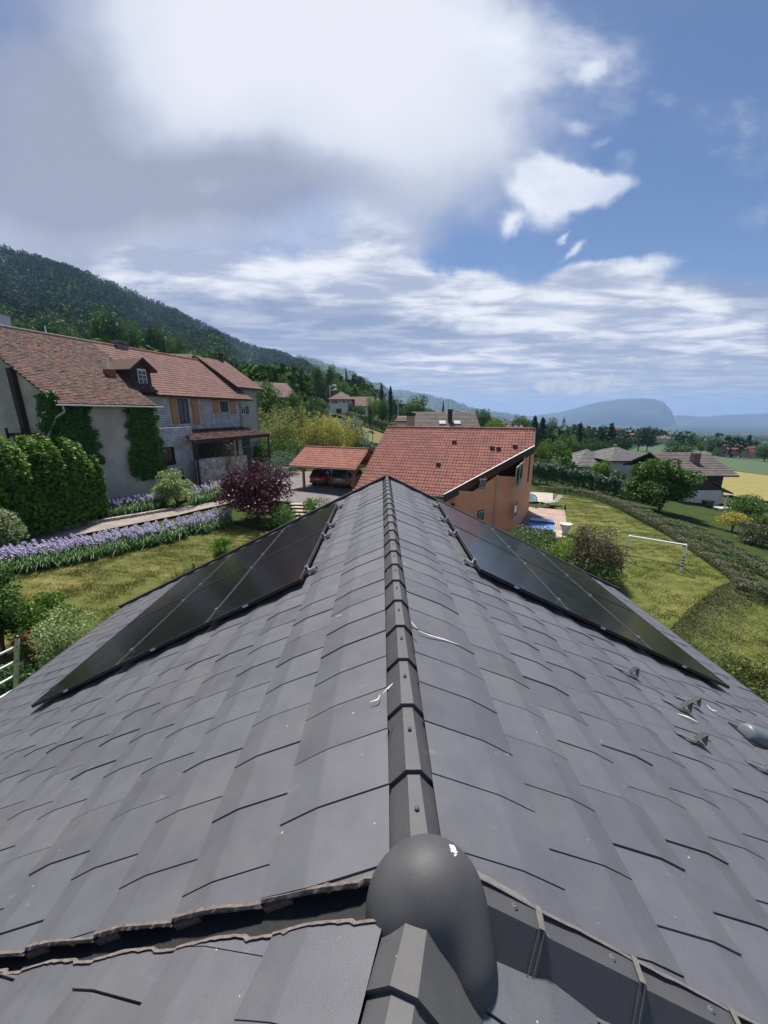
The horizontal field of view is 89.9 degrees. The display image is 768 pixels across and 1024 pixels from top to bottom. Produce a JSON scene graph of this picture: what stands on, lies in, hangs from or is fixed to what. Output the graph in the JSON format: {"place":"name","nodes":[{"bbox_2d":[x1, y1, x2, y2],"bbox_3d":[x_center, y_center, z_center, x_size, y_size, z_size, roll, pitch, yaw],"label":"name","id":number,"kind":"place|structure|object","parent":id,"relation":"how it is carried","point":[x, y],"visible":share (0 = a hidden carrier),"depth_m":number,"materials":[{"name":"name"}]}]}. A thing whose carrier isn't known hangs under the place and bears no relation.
{"place":"outdoors","nodes":[
{"label":"outdoors","id":0,"kind":"place"},
{"bbox_2d":[6,499,230,547],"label":"path","id":1,"kind":"structure","parent":0,"point":[113,524],"depth_m":21.58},
{"bbox_2d":[0,526,263,678],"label":"lawn","id":2,"kind":"structure","parent":0,"point":[79,601],"depth_m":15.59,"materials":[{"name":"plant"}]},
{"bbox_2d":[211,536,232,558],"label":"young shrub","id":3,"kind":"object","parent":2,"relation":"on","point":[224,542],"visible":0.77,"depth_m":17.21,"materials":[{"name":"green plant"}]},
{"bbox_2d":[0,249,378,400],"bbox_3d":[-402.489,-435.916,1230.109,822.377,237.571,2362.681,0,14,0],"label":"mountain slope","id":4,"kind":"structure","parent":0,"point":[17,273],"depth_m":511.34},
{"bbox_2d":[0,298,310,372],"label":"foothill forest","id":5,"kind":"object","parent":4,"relation":"on","point":[80,325],"visible":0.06,"depth_m":287.41,"materials":[{"name":"plant"}]},
{"bbox_2d":[0,243,386,397],"bbox_3d":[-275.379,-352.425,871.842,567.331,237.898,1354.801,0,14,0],"label":"mountain forest","id":6,"kind":"object","parent":4,"relation":"on","point":[110,296],"visible":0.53,"depth_m":494.70,"materials":[{"name":"plant"}]},
{"bbox_2d":[305,371,377,400],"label":"slope wood","id":7,"kind":"object","parent":4,"relation":"on","point":[339,377],"visible":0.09,"depth_m":165.69,"materials":[{"name":"plant"}]},
{"bbox_2d":[241,471,356,506],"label":"driveway","id":8,"kind":"structure","parent":0,"point":[316,491],"depth_m":32.81,"materials":[{"name":"concrete"}]},
{"bbox_2d":[309,468,331,485],"bbox_3d":[-5.359,-3.455,36.081,2.040,1.517,3.800,5,15,19],"label":"parked car","id":9,"kind":"object","parent":8,"relation":"on","point":[319,475],"visible":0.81,"depth_m":34.58,"materials":[{"name":"red paint"}]},
{"bbox_2d":[330,469,362,487],"bbox_3d":[-3.099,-3.404,35.060,2.140,1.902,4.150,6,16,23],"label":"parked car","id":10,"kind":"object","parent":8,"relation":"on","point":[341,477],"visible":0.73,"depth_m":33.41,"materials":[{"name":"grey paint"}]},
{"bbox_2d":[296,356,403,403],"bbox_3d":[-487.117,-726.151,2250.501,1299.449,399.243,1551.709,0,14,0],"label":"wooded ridge","id":11,"kind":"structure","parent":0,"point":[322,368],"depth_m":2344.73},
{"bbox_2d":[0,0,767,416],"label":"sky","id":12,"kind":"structure","parent":0,"point":[520,207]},
{"bbox_2d":[15,398,767,608],"bbox_3d":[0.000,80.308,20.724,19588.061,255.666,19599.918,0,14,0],"label":"ground","id":13,"kind":"structure","parent":0,"point":[694,513],"depth_m":37.36,"materials":[{"name":"plant"}]},
{"bbox_2d":[0,635,19,697],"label":"ladder","id":14,"kind":"object","parent":13,"relation":"on","point":[15,662],"visible":0.39,"depth_m":6.43,"materials":[{"name":"metal"}]},
{"bbox_2d":[0,506,29,547],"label":"flowering shrub","id":15,"kind":"object","parent":13,"relation":"on","point":[10,528],"visible":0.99,"depth_m":17.23,"materials":[{"name":"green plant"}]},
{"bbox_2d":[0,565,38,657],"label":"garden shrub","id":16,"kind":"object","parent":13,"relation":"on","point":[10,599],"visible":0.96,"depth_m":10.36,"materials":[{"name":"green plant"}]},
{"bbox_2d":[0,659,41,695],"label":"garden shrub","id":17,"kind":"object","parent":13,"relation":"on","point":[6,687],"visible":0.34,"depth_m":8.46,"materials":[{"name":"green plant"}]},
{"bbox_2d":[11,627,46,671],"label":"red flowering shrub","id":18,"kind":"object","parent":13,"relation":"on","point":[24,647],"visible":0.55,"depth_m":9.79,"materials":[{"name":"green plant"}]},
{"bbox_2d":[4,590,80,643],"bbox_3d":[-9.881,3.165,11.148,1.774,1.694,1.750,-9,17,-32],"label":"garden shrub","id":19,"kind":"object","parent":13,"relation":"on","point":[37,609],"visible":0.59,"depth_m":10.92,"materials":[{"name":"green plant"}]},
{"bbox_2d":[27,314,64,333],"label":"broadleaf tree","id":20,"kind":"object","parent":13,"relation":"on","point":[41,328],"visible":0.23,"depth_m":86.51,"materials":[{"name":"green plant"}]},
{"bbox_2d":[0,431,110,541],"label":"hedge bush","id":21,"kind":"object","parent":13,"relation":"on","point":[28,479],"visible":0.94,"depth_m":19.49,"materials":[{"name":"green plant"}]},
{"bbox_2d":[23,605,99,666],"bbox_3d":[-8.392,3.435,10.125,1.952,1.987,1.916,0,14,0],"label":"variegated shrub","id":22,"kind":"object","parent":13,"relation":"on","point":[75,633],"visible":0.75,"depth_m":9.83,"materials":[{"name":"green plant"}]},
{"bbox_2d":[0,324,163,506],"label":"house","id":23,"kind":"structure","parent":13,"relation":"on","point":[68,370],"depth_m":24.25,"materials":[{"name":"tile"}]},
{"bbox_2d":[33,390,59,428],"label":"ivy","id":24,"kind":"object","parent":23,"relation":"attached to","point":[39,397],"visible":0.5,"depth_m":21.11,"materials":[{"name":"green plant"}]},
{"bbox_2d":[35,389,105,501],"bbox_3d":[-17.844,-3.760,22.065,0.467,6.232,3.631,4,15,16],"label":"ivy","id":25,"kind":"object","parent":23,"relation":"attached to","point":[79,431],"visible":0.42,"depth_m":21.92,"materials":[{"name":"green plant"}]},
{"bbox_2d":[123,404,167,480],"bbox_3d":[-16.457,-4.772,26.600,0.434,5.275,3.175,4,15,16],"label":"ivy","id":26,"kind":"object","parent":23,"relation":"attached to","point":[142,462],"visible":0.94,"depth_m":26.55,"materials":[{"name":"green plant"}]},
{"bbox_2d":[19,492,170,530],"bbox_3d":[-17.111,-0.205,22.493,8.887,1.238,3.712,-14,20,-43],"label":"iris bed","id":27,"kind":"object","parent":13,"relation":"on","point":[122,506],"visible":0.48,"depth_m":23.66,"materials":[{"name":"purple plant"}]},
{"bbox_2d":[85,310,112,343],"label":"broadleaf tree","id":28,"kind":"object","parent":13,"relation":"on","point":[98,330],"visible":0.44,"depth_m":108.44,"materials":[{"name":"green plant"}]},
{"bbox_2d":[27,507,172,534],"bbox_3d":[-16.020,0.535,21.639,0.422,0.380,7.911,11,18,37],"label":"stone edging","id":29,"kind":"object","parent":13,"relation":"on","point":[122,517],"visible":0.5,"depth_m":22.14,"materials":[{"name":"stone"}]},
{"bbox_2d":[103,310,126,340],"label":"broadleaf tree","id":30,"kind":"object","parent":13,"relation":"on","point":[110,324],"visible":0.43,"depth_m":111.31,"materials":[{"name":"green plant"}]},
{"bbox_2d":[0,506,234,574],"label":"iris bed","id":31,"kind":"object","parent":13,"relation":"on","point":[29,559],"visible":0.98,"depth_m":17.65,"materials":[{"name":"purple plant"}]},
{"bbox_2d":[118,316,146,345],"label":"broadleaf tree","id":32,"kind":"object","parent":13,"relation":"on","point":[135,339],"visible":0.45,"depth_m":113.13,"materials":[{"name":"green plant"}]},
{"bbox_2d":[11,323,311,405],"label":"hillside wood","id":33,"kind":"object","parent":13,"relation":"on","point":[293,377],"visible":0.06,"depth_m":95.31,"materials":[{"name":"plant"}]},
{"bbox_2d":[148,468,194,506],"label":"variegated shrub","id":34,"kind":"object","parent":13,"relation":"on","point":[165,487],"visible":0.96,"depth_m":25.16,"materials":[{"name":"green plant"}]},
{"bbox_2d":[92,342,253,490],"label":"block house","id":35,"kind":"structure","parent":13,"relation":"on","point":[193,393],"depth_m":32.55,"materials":[{"name":"ceramic"}]},
{"bbox_2d":[164,334,189,353],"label":"broadleaf tree","id":36,"kind":"object","parent":13,"relation":"on","point":[183,347],"visible":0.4,"depth_m":115.41,"materials":[{"name":"green plant"}]},
{"bbox_2d":[187,480,240,506],"bbox_3d":[-12.370,-1.653,28.663,3.443,1.281,7.462,2,15,10],"label":"iris bed","id":37,"kind":"object","parent":13,"relation":"on","point":[200,497],"visible":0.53,"depth_m":27.29,"materials":[{"name":"green plant"}]},
{"bbox_2d":[195,455,247,489],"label":"stone wall","id":38,"kind":"structure","parent":13,"relation":"on","point":[211,469],"depth_m":32.02,"materials":[{"name":"stone"}]},
{"bbox_2d":[186,426,270,488],"bbox_3d":[-14.341,-5.284,35.186,2.702,4.814,10.604,4,15,16],"label":"lean to","id":39,"kind":"object","parent":13,"relation":"on","point":[240,437],"visible":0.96,"depth_m":34.66,"materials":[{"name":"tile"}]},
{"bbox_2d":[199,441,244,470],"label":"dry creeper","id":40,"kind":"object","parent":39,"relation":"hanging from","point":[220,450],"visible":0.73,"depth_m":32.88,"materials":[{"name":"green plant"}]},
{"bbox_2d":[195,353,263,464],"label":"pale house","id":41,"kind":"structure","parent":13,"relation":"on","point":[229,373],"depth_m":41.42,"materials":[{"name":"ceramic"}]},
{"bbox_2d":[214,459,294,522],"bbox_3d":[-7.768,-1.247,23.044,4.792,3.950,4.862,0,14,0],"label":"maroon shrub","id":42,"kind":"object","parent":13,"relation":"on","point":[247,495],"visible":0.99,"depth_m":22.49,"materials":[{"name":"purple plant"}]},
{"bbox_2d":[255,379,283,426],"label":"broadleaf tree","id":43,"kind":"object","parent":13,"relation":"on","point":[268,395],"visible":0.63,"depth_m":59.12,"materials":[{"name":"green plant"}]},
{"bbox_2d":[250,500,300,527],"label":"green skirt shrub","id":44,"kind":"object","parent":13,"relation":"on","point":[278,518],"visible":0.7,"depth_m":22.40,"materials":[{"name":"green plant"}]},
{"bbox_2d":[257,399,296,454],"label":"bamboo clump","id":45,"kind":"object","parent":13,"relation":"on","point":[266,429],"visible":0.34,"depth_m":46.09,"materials":[{"name":"green plant"}]},
{"bbox_2d":[252,433,302,460],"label":"bamboo clump","id":46,"kind":"object","parent":13,"relation":"on","point":[295,446],"visible":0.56,"depth_m":43.07,"materials":[{"name":"green plant"}]},
{"bbox_2d":[261,450,298,471],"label":"weeping shrub","id":47,"kind":"object","parent":13,"relation":"on","point":[277,462],"visible":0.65,"depth_m":39.55,"materials":[{"name":"green plant"}]},
{"bbox_2d":[267,398,319,451],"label":"bamboo clump","id":48,"kind":"object","parent":13,"relation":"on","point":[295,421],"visible":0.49,"depth_m":47.80,"materials":[{"name":"green plant"}]},
{"bbox_2d":[295,411,340,445],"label":"bamboo clump","id":49,"kind":"object","parent":13,"relation":"on","point":[331,432],"visible":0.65,"depth_m":48.27,"materials":[{"name":"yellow plant"}]},
{"bbox_2d":[309,365,326,399],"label":"broadleaf tree","id":50,"kind":"object","parent":13,"relation":"on","point":[317,375],"visible":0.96,"depth_m":156.06,"materials":[{"name":"green plant"}]},
{"bbox_2d":[288,446,372,488],"bbox_3d":[-4.244,-3.979,34.632,6.508,3.765,5.623,6,16,20],"label":"carport","id":51,"kind":"object","parent":13,"relation":"on","point":[349,459],"visible":0.99,"depth_m":33.08,"materials":[{"name":"tile"}]},
{"bbox_2d":[313,415,363,447],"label":"bamboo clump","id":52,"kind":"object","parent":13,"relation":"on","point":[348,441],"visible":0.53,"depth_m":50.47,"materials":[{"name":"yellow plant"}]},
{"bbox_2d":[328,412,370,446],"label":"olive shrub","id":53,"kind":"object","parent":13,"relation":"on","point":[354,423],"visible":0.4,"depth_m":55.44,"materials":[{"name":"green plant"}]},
{"bbox_2d":[345,411,396,432],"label":"clipped hedge","id":54,"kind":"object","parent":13,"relation":"on","point":[377,422],"visible":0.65,"depth_m":87.06,"materials":[{"name":"green plant"}]},
{"bbox_2d":[0,475,767,1023],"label":"tiled house","id":55,"kind":"structure","parent":13,"relation":"on","point":[394,759],"depth_m":1.65,"materials":[{"name":"tile"}]},
{"bbox_2d":[49,565,317,689],"bbox_3d":[-2.370,1.385,4.375,3.648,0.128,0.072,-26,13,6],"label":"mounting rail","id":56,"kind":"object","parent":55,"relation":"attached to","point":[312,571],"visible":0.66,"depth_m":4.19,"materials":[{"name":"metal"}]},
{"bbox_2d":[31,594,189,707],"bbox_3d":[-3.427,1.713,5.060,1.134,0.037,1.724,-26,13,6],"label":"solar panel","id":57,"kind":"object","parent":56,"relation":"attached to","point":[110,654],"visible":0.93,"depth_m":4.79,"materials":[{"name":"glass"}]},
{"bbox_2d":[116,562,255,667],"bbox_3d":[-2.393,1.216,4.939,1.134,0.037,1.724,-26,13,6],"label":"solar panel","id":58,"kind":"object","parent":56,"relation":"attached to","point":[192,613],"visible":0.91,"depth_m":4.67,"materials":[{"name":"glass"}]},
{"bbox_2d":[206,529,324,624],"bbox_3d":[-1.360,0.720,4.819,1.134,0.037,1.724,-26,13,6],"label":"solar panel","id":59,"kind":"object","parent":56,"relation":"attached to","point":[273,574],"visible":1,"depth_m":4.54,"materials":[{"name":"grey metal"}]},
{"bbox_2d":[138,521,335,614],"bbox_3d":[-2.383,0.949,6.059,3.648,0.128,0.072,-26,13,6],"label":"mounting rail","id":60,"kind":"object","parent":55,"relation":"attached to","point":[331,525],"visible":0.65,"depth_m":5.87,"materials":[{"name":"metal"}]},
{"bbox_2d":[130,553,232,622],"bbox_3d":[-3.440,1.280,6.733,1.134,0.037,1.724,-26,13,6],"label":"solar panel","id":61,"kind":"object","parent":60,"relation":"attached to","point":[186,585],"visible":0.74,"depth_m":6.61,"materials":[{"name":"glass"}]},
{"bbox_2d":[192,528,284,592],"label":"solar panel","id":62,"kind":"object","parent":60,"relation":"attached to","point":[242,558],"visible":0.69,"depth_m":6.48,"materials":[{"name":"glass"}]},
{"bbox_2d":[258,502,337,560],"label":"solar panel","id":63,"kind":"object","parent":60,"relation":"attached to","point":[312,524],"visible":0.88,"depth_m":6.36,"materials":[{"name":"glass"}]},
{"bbox_2d":[432,502,593,578],"bbox_3d":[2.548,0.615,7.402,3.648,0.128,0.072,25,13,-7],"label":"mounting rail","id":64,"kind":"object","parent":55,"relation":"attached to","point":[434,505],"visible":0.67,"depth_m":7.17,"materials":[{"name":"metal"}]},
{"bbox_2d":[436,500,515,554],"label":"solar panel","id":65,"kind":"object","parent":64,"relation":"attached to","point":[471,525],"visible":0.86,"depth_m":6.64,"materials":[{"name":"glass"}]},
{"bbox_2d":[487,524,575,583],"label":"solar panel","id":66,"kind":"object","parent":64,"relation":"attached to","point":[528,552],"visible":0.71,"depth_m":6.78,"materials":[{"name":"glass"}]},
{"bbox_2d":[537,549,635,612],"bbox_3d":[3.604,1.214,7.038,1.134,0.037,1.724,25,13,-7],"label":"solar panel","id":67,"kind":"object","parent":64,"relation":"attached to","point":[579,577],"visible":0.77,"depth_m":6.92,"materials":[{"name":"glass"}]},
{"bbox_2d":[464,558,715,673],"bbox_3d":[2.569,1.323,4.662,3.648,0.128,0.072,25,13,-7],"label":"mounting rail","id":68,"kind":"object","parent":55,"relation":"attached to","point":[468,562],"visible":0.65,"depth_m":4.43,"materials":[{"name":"metal"}]},
{"bbox_2d":[451,524,567,612],"bbox_3d":[1.550,0.661,5.095,1.134,0.037,1.724,25,13,-7],"label":"solar panel","id":69,"kind":"object","parent":68,"relation":"attached to","point":[504,566],"visible":1,"depth_m":4.82,"materials":[{"name":"glass"}]},
{"bbox_2d":[518,556,651,651],"bbox_3d":[2.584,1.154,5.230,1.134,0.038,1.724,26,13,-7],"label":"solar panel","id":70,"kind":"object","parent":68,"relation":"attached to","point":[577,601],"visible":0.9,"depth_m":4.96,"materials":[{"name":"glass"}]},
{"bbox_2d":[580,586,729,688],"bbox_3d":[3.617,1.647,5.365,1.134,0.037,1.724,25,13,-7],"label":"solar panel","id":71,"kind":"object","parent":68,"relation":"attached to","point":[658,642],"visible":0.92,"depth_m":5.10,"materials":[{"name":"glass"}]},
{"bbox_2d":[728,722,767,749],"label":"pipe cowl","id":72,"kind":"object","parent":55,"relation":"on","point":[755,735],"visible":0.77,"depth_m":3.45,"materials":[{"name":"metal"}]},
{"bbox_2d":[402,393,428,414],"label":"broadleaf tree","id":73,"kind":"object","parent":13,"relation":"on","point":[417,407],"visible":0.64,"depth_m":112.91,"materials":[{"name":"green plant"}]},
{"bbox_2d":[406,400,479,426],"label":"brown roof house","id":74,"kind":"structure","parent":13,"relation":"on","point":[450,418],"depth_m":59.87,"materials":[{"name":"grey tile"}]},
{"bbox_2d":[353,426,536,534],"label":"orange house","id":75,"kind":"structure","parent":13,"relation":"on","point":[484,474],"depth_m":27.73,"materials":[{"name":"tile"}]},
{"bbox_2d":[384,399,586,450],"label":"village trees","id":76,"kind":"object","parent":13,"relation":"on","point":[554,434],"visible":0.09,"depth_m":137.53,"materials":[{"name":"plant"}]},
{"bbox_2d":[506,524,564,554],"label":"rose bush","id":77,"kind":"object","parent":13,"relation":"on","point":[538,535],"visible":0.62,"depth_m":21.81,"materials":[{"name":"green plant"}]},
{"bbox_2d":[533,447,574,475],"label":"garden thicket","id":78,"kind":"object","parent":13,"relation":"on","point":[564,457],"visible":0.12,"depth_m":58.05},
{"bbox_2d":[548,533,588,564],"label":"green bush","id":79,"kind":"object","parent":13,"relation":"on","point":[559,550],"visible":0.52,"depth_m":19.63,"materials":[{"name":"green plant"}]},
{"bbox_2d":[571,449,600,472],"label":"grey roof house","id":80,"kind":"structure","parent":13,"relation":"on","point":[582,458],"depth_m":63.81,"materials":[{"name":"tile"}]},
{"bbox_2d":[560,522,627,574],"bbox_3d":[10.248,1.996,18.947,2.855,3.006,2.804,0,14,0],"label":"brownish shrub","id":81,"kind":"object","parent":13,"relation":"on","point":[606,547],"visible":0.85,"depth_m":18.41,"materials":[{"name":"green plant"}]},
{"bbox_2d":[531,461,660,503],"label":"tall hedge","id":82,"kind":"object","parent":13,"relation":"on","point":[616,482],"visible":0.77,"depth_m":46.67,"materials":[{"name":"green plant"}]},
{"bbox_2d":[576,555,628,583],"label":"brownish shrub","id":83,"kind":"object","parent":13,"relation":"on","point":[604,574],"visible":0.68,"depth_m":17.87,"materials":[{"name":"green plant"}]},
{"bbox_2d":[536,485,675,528],"bbox_3d":[21.600,-0.787,36.387,5.831,1.239,15.540,-4,15,-14],"label":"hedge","id":84,"kind":"object","parent":13,"relation":"on","point":[623,504],"visible":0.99,"depth_m":35.94,"materials":[{"name":"green plant"}]},
{"bbox_2d":[593,445,642,478],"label":"white house","id":85,"kind":"structure","parent":13,"relation":"on","point":[617,457],"depth_m":60.99,"materials":[{"name":"grey tile"}]},
{"bbox_2d":[484,417,767,447],"bbox_3d":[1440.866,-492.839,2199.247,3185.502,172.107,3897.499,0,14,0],"label":"valley woodland","id":86,"kind":"object","parent":13,"relation":"on","point":[681,434],"visible":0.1,"depth_m":410.92,"materials":[{"name":"plant"}]},
{"bbox_2d":[632,426,652,450],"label":"broadleaf tree","id":87,"kind":"object","parent":13,"relation":"on","point":[642,438],"visible":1,"depth_m":166.47,"materials":[{"name":"green plant"}]},
{"bbox_2d":[620,457,707,511],"bbox_3d":[26.861,-2.657,37.373,6.692,5.448,7.233,0,14,0],"label":"broadleaf tree","id":88,"kind":"object","parent":13,"relation":"on","point":[676,483],"visible":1,"depth_m":36.06,"materials":[{"name":"green plant"}]},
{"bbox_2d":[662,439,697,451],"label":"broadleaf tree","id":89,"kind":"object","parent":13,"relation":"on","point":[682,448],"visible":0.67,"depth_m":118.60,"materials":[{"name":"green plant"}]},
{"bbox_2d":[623,452,739,504],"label":"brown chalet","id":90,"kind":"object","parent":13,"relation":"on","point":[714,470],"visible":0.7,"depth_m":48.37,"materials":[{"name":"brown wood"}]},
{"bbox_2d":[651,520,767,599],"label":"lavender row","id":91,"kind":"object","parent":13,"relation":"on","point":[675,531],"visible":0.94,"depth_m":22.43,"materials":[{"name":"green plant"}]},
{"bbox_2d":[662,517,767,576],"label":"lavender row","id":92,"kind":"object","parent":13,"relation":"on","point":[733,548],"visible":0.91,"depth_m":25.27,"materials":[{"name":"green plant"}]},
{"bbox_2d":[670,577,767,674],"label":"herb bank","id":93,"kind":"structure","parent":13,"relation":"on","point":[704,605],"depth_m":15.79,"materials":[{"name":"green plant"}]},
{"bbox_2d":[712,510,753,531],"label":"edge bush","id":94,"kind":"object","parent":13,"relation":"on","point":[733,519],"visible":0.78,"depth_m":32.34,"materials":[{"name":"yellow plant"}]},
{"bbox_2d":[712,652,767,702],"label":"corner shrub","id":95,"kind":"object","parent":13,"relation":"on","point":[735,664],"visible":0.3,"depth_m":10.38,"materials":[{"name":"green plant"}]},
{"bbox_2d":[720,493,767,519],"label":"edge bush","id":96,"kind":"object","parent":13,"relation":"on","point":[750,506],"visible":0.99,"depth_m":38.85,"materials":[{"name":"green plant"}]},
{"bbox_2d":[734,519,767,544],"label":"edge bush","id":97,"kind":"object","parent":13,"relation":"on","point":[756,534],"visible":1,"depth_m":28.64,"materials":[{"name":"green plant"}]},
{"bbox_2d":[388,390,519,421],"bbox_3d":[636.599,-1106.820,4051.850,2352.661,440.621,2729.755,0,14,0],"label":"distant ridge","id":98,"kind":"structure","parent":0,"point":[454,407],"depth_m":4067.52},
{"bbox_2d":[524,507,565,528],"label":"terrace","id":99,"kind":"structure","parent":0,"point":[557,516],"depth_m":31.69,"materials":[{"name":"tile"}]},
{"bbox_2d":[520,398,676,426],"bbox_3d":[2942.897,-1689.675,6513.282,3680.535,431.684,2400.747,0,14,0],"label":"table mountain","id":100,"kind":"structure","parent":0,"point":[637,412],"depth_m":5948.55,"materials":[{"name":"blue"}]},
{"bbox_2d":[525,493,767,677],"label":"lawn","id":101,"kind":"structure","parent":0,"point":[683,578],"depth_m":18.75,"materials":[{"name":"plant"}]},
{"bbox_2d":[624,535,687,571],"bbox_3d":[15.093,2.180,21.420,2.647,1.661,1.237,11,18,35],"label":"goal","id":102,"kind":"object","parent":101,"relation":"on","point":[675,543],"visible":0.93,"depth_m":20.87,"materials":[{"name":"white paint"}]},
{"bbox_2d":[639,509,756,576],"bbox_3d":[21.894,1.591,27.822,1.526,0.882,13.737,3,15,11],"label":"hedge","id":103,"kind":"object","parent":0,"point":[721,551],"depth_m":25.03,"materials":[{"name":"green plant"}]},
{"bbox_2d":[630,444,767,474],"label":"green field","id":104,"kind":"structure","parent":0,"point":[748,464],"depth_m":157.14,"materials":[{"name":"plant"}]},
{"bbox_2d":[569,426,760,457],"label":"field edge trees","id":105,"kind":"object","parent":104,"relation":"on","point":[737,440],"visible":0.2,"depth_m":197.33,"materials":[{"name":"plant"}]},
{"bbox_2d":[674,413,767,426],"bbox_3d":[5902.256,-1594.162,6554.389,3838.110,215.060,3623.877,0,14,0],"label":"horizon ridge","id":106,"kind":"structure","parent":0,"point":[743,420],"depth_m":6336.68,"materials":[{"name":"blue"}]},
{"bbox_2d":[722,471,767,500],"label":"hay field","id":107,"kind":"structure","parent":0,"point":[743,483],"depth_m":71.26,"materials":[{"name":"plant"}]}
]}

